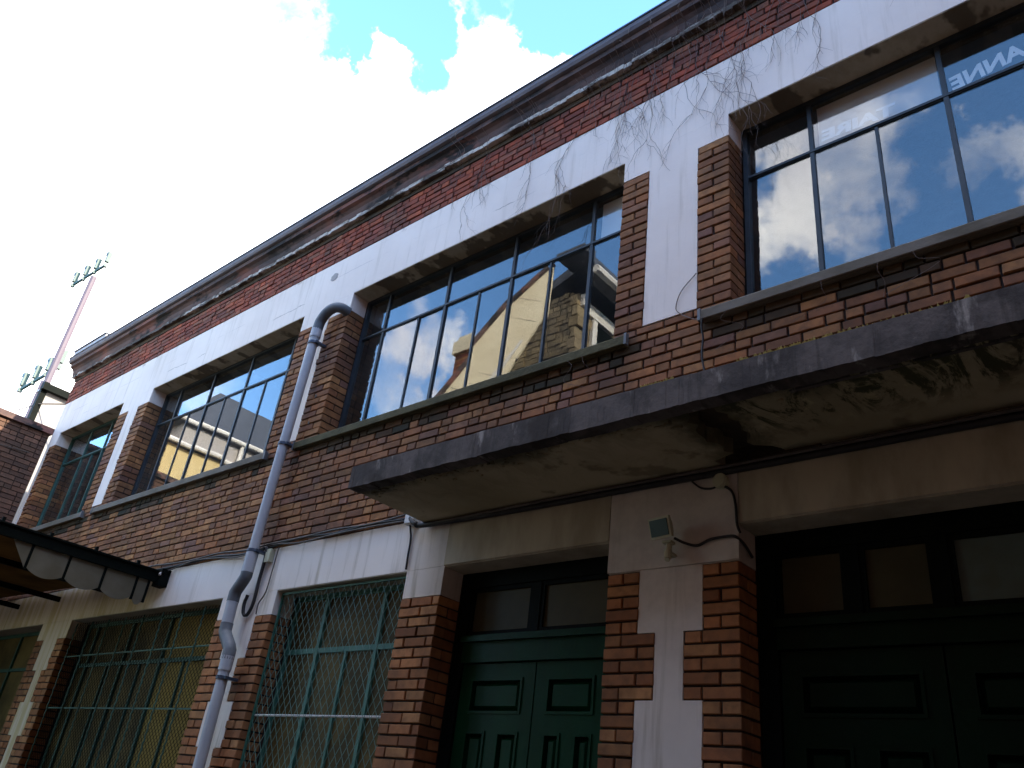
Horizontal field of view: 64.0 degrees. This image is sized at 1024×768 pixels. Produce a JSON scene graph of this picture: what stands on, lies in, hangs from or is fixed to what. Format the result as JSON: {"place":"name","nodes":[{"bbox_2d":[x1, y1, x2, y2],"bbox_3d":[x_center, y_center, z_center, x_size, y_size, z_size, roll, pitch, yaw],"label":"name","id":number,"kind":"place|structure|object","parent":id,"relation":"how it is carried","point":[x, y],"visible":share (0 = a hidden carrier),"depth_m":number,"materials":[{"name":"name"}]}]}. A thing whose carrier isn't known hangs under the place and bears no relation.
{"place":"outdoors","nodes":[
{"label":"outdoors","id":0,"kind":"place"},
{"bbox_2d":[0,407,54,522],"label":"neighbour brick house","id":1,"kind":"structure","parent":0,"point":[23,440],"depth_m":13.06,"materials":[{"name":"brick"}]},
{"bbox_2d":[0,0,664,416],"label":"sky","id":2,"kind":"structure","parent":0,"point":[173,139],"materials":[{"name":"white"}]},
{"label":"ground","id":3,"kind":"structure","parent":0,"visible":0},
{"bbox_2d":[12,381,69,523],"bbox_3d":[-8.555,4.532,15.836,2.808,8.600,4.160,-17,-37,38],"label":"white stack","id":4,"kind":"object","parent":3,"relation":"on","point":[47,406],"visible":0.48,"depth_m":16.61,"materials":[{"name":"paint"}]},
{"bbox_2d":[16,350,68,417],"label":"floodlight mast","id":5,"kind":"object","parent":3,"relation":"on","point":[38,368],"visible":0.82,"depth_m":69.47,"materials":[{"name":"metal"}]},
{"bbox_2d":[43,251,112,382],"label":"floodlight mast","id":6,"kind":"object","parent":3,"relation":"on","point":[58,356],"visible":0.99,"depth_m":62.54,"materials":[{"name":"metal"}]},
{"bbox_2d":[0,0,1023,767],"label":"brick building","id":7,"kind":"structure","parent":3,"relation":"on","point":[862,608],"depth_m":5.87,"materials":[{"name":"brick"}]},
{"bbox_2d":[0,631,39,734],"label":"window","id":8,"kind":"structure","parent":7,"relation":"in","point":[15,650],"depth_m":10.87,"materials":[{"name":"glass"}]},
{"bbox_2d":[36,417,117,525],"bbox_3d":[-6.428,1.370,12.328,2.176,1.697,0.050,-17,-37,38],"label":"window","id":9,"kind":"structure","parent":7,"relation":"in","point":[112,422],"depth_m":12.58,"materials":[{"name":"teal metal"}]},
{"bbox_2d":[0,516,171,609],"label":"canopy","id":10,"kind":"object","parent":7,"relation":"attached to","point":[35,563],"visible":1,"depth_m":8.22,"materials":[{"name":"metal"}]},
{"bbox_2d":[25,605,219,767],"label":"window grille","id":11,"kind":"object","parent":7,"relation":"attached to","point":[113,707],"depth_m":8.37,"materials":[{"name":"metal"}]},
{"bbox_2d":[39,608,219,767],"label":"window","id":12,"kind":"structure","parent":7,"relation":"in","point":[194,619],"depth_m":8.51,"materials":[{"name":"green metal"}]},
{"bbox_2d":[131,334,298,495],"bbox_3d":[-3.613,0.488,10.061,3.456,1.697,0.050,-17,-37,38],"label":"window","id":13,"kind":"structure","parent":7,"relation":"in","point":[215,376],"depth_m":10.27,"materials":[{"name":"metal"}]},
{"bbox_2d":[241,546,268,616],"bbox_3d":[-2.337,1.790,7.450,0.187,0.650,0.037,-17,-37,38],"label":"wall cable","id":14,"kind":"object","parent":7,"relation":"attached to","point":[266,548],"depth_m":7.38,"materials":[{"name":"black rubber"}]},
{"bbox_2d":[255,547,279,613],"bbox_3d":[-2.192,1.756,7.349,0.117,0.600,0.013,-20,-39,40],"label":"wall cable","id":15,"kind":"object","parent":7,"relation":"attached to","point":[268,581],"depth_m":7.31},
{"bbox_2d":[264,548,275,562],"bbox_3d":[-2.208,1.569,7.479,0.068,0.124,0.056,-17,-37,38],"label":"junction box","id":16,"kind":"object","parent":7,"relation":"attached to","point":[269,556],"visible":1,"depth_m":7.46,"materials":[{"name":"beige plastic"}]},
{"bbox_2d":[192,302,351,767],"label":"downpipe","id":17,"kind":"object","parent":7,"relation":"attached to","point":[244,578],"visible":1,"depth_m":7.51,"materials":[{"name":"plastic"}]},
{"bbox_2d":[148,514,405,566],"bbox_3d":[-2.907,1.686,8.109,5.521,0.066,0.028,-17,-37,38],"label":"wall cable","id":18,"kind":"object","parent":7,"relation":"attached to","point":[348,527],"depth_m":7.41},
{"bbox_2d":[159,518,404,568],"bbox_3d":[-2.905,1.710,8.101,5.521,0.074,0.035,-17,-37,38],"label":"wall cable","id":19,"kind":"object","parent":7,"relation":"attached to","point":[316,535],"depth_m":7.30,"materials":[{"name":"black rubber"}]},
{"bbox_2d":[168,520,403,570],"bbox_3d":[-2.916,1.722,8.083,5.520,0.068,0.026,-17,-37,38],"label":"wall cable","id":20,"kind":"object","parent":7,"relation":"attached to","point":[295,542],"depth_m":7.17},
{"bbox_2d":[239,576,405,767],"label":"window grille","id":21,"kind":"object","parent":7,"relation":"attached to","point":[259,692],"depth_m":6.42,"materials":[{"name":"green metal"}]},
{"bbox_2d":[257,583,404,767],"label":"window","id":22,"kind":"structure","parent":7,"relation":"in","point":[357,747],"depth_m":6.55,"materials":[{"name":"green metal"}]},
{"bbox_2d":[404,514,420,526],"bbox_3d":[-0.769,1.051,6.349,0.110,0.080,0.076,-17,-37,38],"label":"junction box","id":23,"kind":"object","parent":7,"relation":"attached to","point":[407,522],"visible":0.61,"depth_m":6.33,"materials":[{"name":"white plastic"}]},
{"bbox_2d":[405,525,411,569],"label":"wall cable","id":24,"kind":"object","parent":23,"relation":"attached to","point":[409,546],"depth_m":6.27,"materials":[{"name":"black rubber"}]},
{"bbox_2d":[338,185,623,427],"bbox_3d":[-0.326,-0.532,7.434,3.416,1.697,0.085,-17,-37,38],"label":"window","id":25,"kind":"structure","parent":7,"relation":"in","point":[612,211],"depth_m":7.44,"materials":[{"name":"metal"}]},
{"bbox_2d":[445,103,553,209],"bbox_3d":[-0.208,-2.197,7.899,1.374,1.060,0.210,-17,-37,38],"label":"creeper","id":26,"kind":"object","parent":7,"relation":"attached to","point":[482,164],"visible":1,"depth_m":8.13,"materials":[{"name":"plant"}]},
{"bbox_2d":[436,556,609,767],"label":"door","id":27,"kind":"structure","parent":7,"relation":"in","point":[525,687],"depth_m":5.32,"materials":[{"name":"paint"}]},
{"bbox_2d":[459,41,630,239],"bbox_3d":[0.216,-2.155,7.437,1.994,1.512,0.210,-17,-37,38],"label":"creeper","id":28,"kind":"object","parent":7,"relation":"attached to","point":[534,137],"visible":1,"depth_m":7.45,"materials":[{"name":"plant"}]},
{"bbox_2d":[513,0,767,275],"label":"creeper","id":29,"kind":"object","parent":7,"relation":"attached to","point":[681,14],"visible":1,"depth_m":6.71,"materials":[{"name":"plant"}]},
{"bbox_2d":[648,515,676,561],"bbox_3d":[0.875,0.899,4.694,0.156,0.246,0.178,-17,-37,38],"label":"wall floodlight","id":30,"kind":"object","parent":7,"relation":"attached to","point":[661,527],"depth_m":4.67,"materials":[{"name":"beige plastic"}]},
{"bbox_2d":[675,273,705,321],"bbox_3d":[1.198,-0.557,5.480,0.245,0.445,0.026,-20,-39,41],"label":"cable","id":31,"kind":"object","parent":7,"relation":"attached to","point":[678,297],"visible":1,"depth_m":5.57,"materials":[{"name":"grey plastic"}]},
{"bbox_2d":[700,318,704,370],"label":"wall cable","id":32,"kind":"object","parent":7,"relation":"attached to","point":[702,345],"depth_m":5.23,"materials":[{"name":"black rubber"}]},
{"bbox_2d":[691,481,715,489],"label":"wall cable","id":33,"kind":"object","parent":7,"relation":"attached to","point":[703,488],"depth_m":4.76,"materials":[{"name":"black rubber"}]},
{"bbox_2d":[674,534,753,557],"bbox_3d":[1.115,0.893,4.551,0.437,0.100,0.127,-1,-30,15],"label":"wall cable","id":34,"kind":"object","parent":7,"relation":"attached to","point":[718,537],"depth_m":4.56,"materials":[{"name":"black rubber"}]},
{"bbox_2d":[408,411,1023,527],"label":"wall cable","id":35,"kind":"object","parent":7,"relation":"attached to","point":[958,427],"depth_m":4.54,"materials":[{"name":"black rubber"}]},
{"bbox_2d":[712,473,728,489],"bbox_3d":[1.197,0.558,4.699,0.089,0.089,0.052,-17,-37,38],"label":"junction box","id":36,"kind":"object","parent":7,"relation":"attached to","point":[720,481],"visible":1,"depth_m":4.68,"materials":[{"name":"beige plastic"}]},
{"bbox_2d":[435,406,1023,521],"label":"wall cable","id":37,"kind":"object","parent":7,"relation":"attached to","point":[934,425],"depth_m":4.52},
{"bbox_2d":[724,486,740,533],"bbox_3d":[1.217,0.690,4.592,0.125,0.309,0.034,-7,-32,25],"label":"wall cable","id":38,"kind":"object","parent":7,"relation":"attached to","point":[735,507],"depth_m":4.56,"materials":[{"name":"black rubber"}]},
{"bbox_2d":[563,250,939,386],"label":"dry tendrils","id":39,"kind":"object","parent":7,"relation":"attached to","point":[793,320],"visible":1,"depth_m":4.80,"materials":[{"name":"brown plant"}]},
{"bbox_2d":[691,0,842,140],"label":"creeper","id":40,"kind":"object","parent":7,"relation":"attached to","point":[815,20],"visible":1,"depth_m":6.16,"materials":[{"name":"plant"}]},
{"bbox_2d":[640,294,970,386],"bbox_3d":[1.310,-0.164,3.906,1.612,0.020,0.073,-17,-37,38],"label":"dry moss","id":41,"kind":"object","parent":7,"relation":"on","point":[813,338],"visible":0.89,"depth_m":3.82,"materials":[{"name":"plant"}]},
{"bbox_2d":[742,2,1023,294],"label":"window","id":42,"kind":"structure","parent":7,"relation":"in","point":[909,92],"depth_m":5.48,"materials":[{"name":"metal"}]},
{"bbox_2d":[757,501,1023,767],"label":"door","id":43,"kind":"structure","parent":7,"relation":"in","point":[857,621],"depth_m":3.95,"materials":[{"name":"paint"}]}
]}

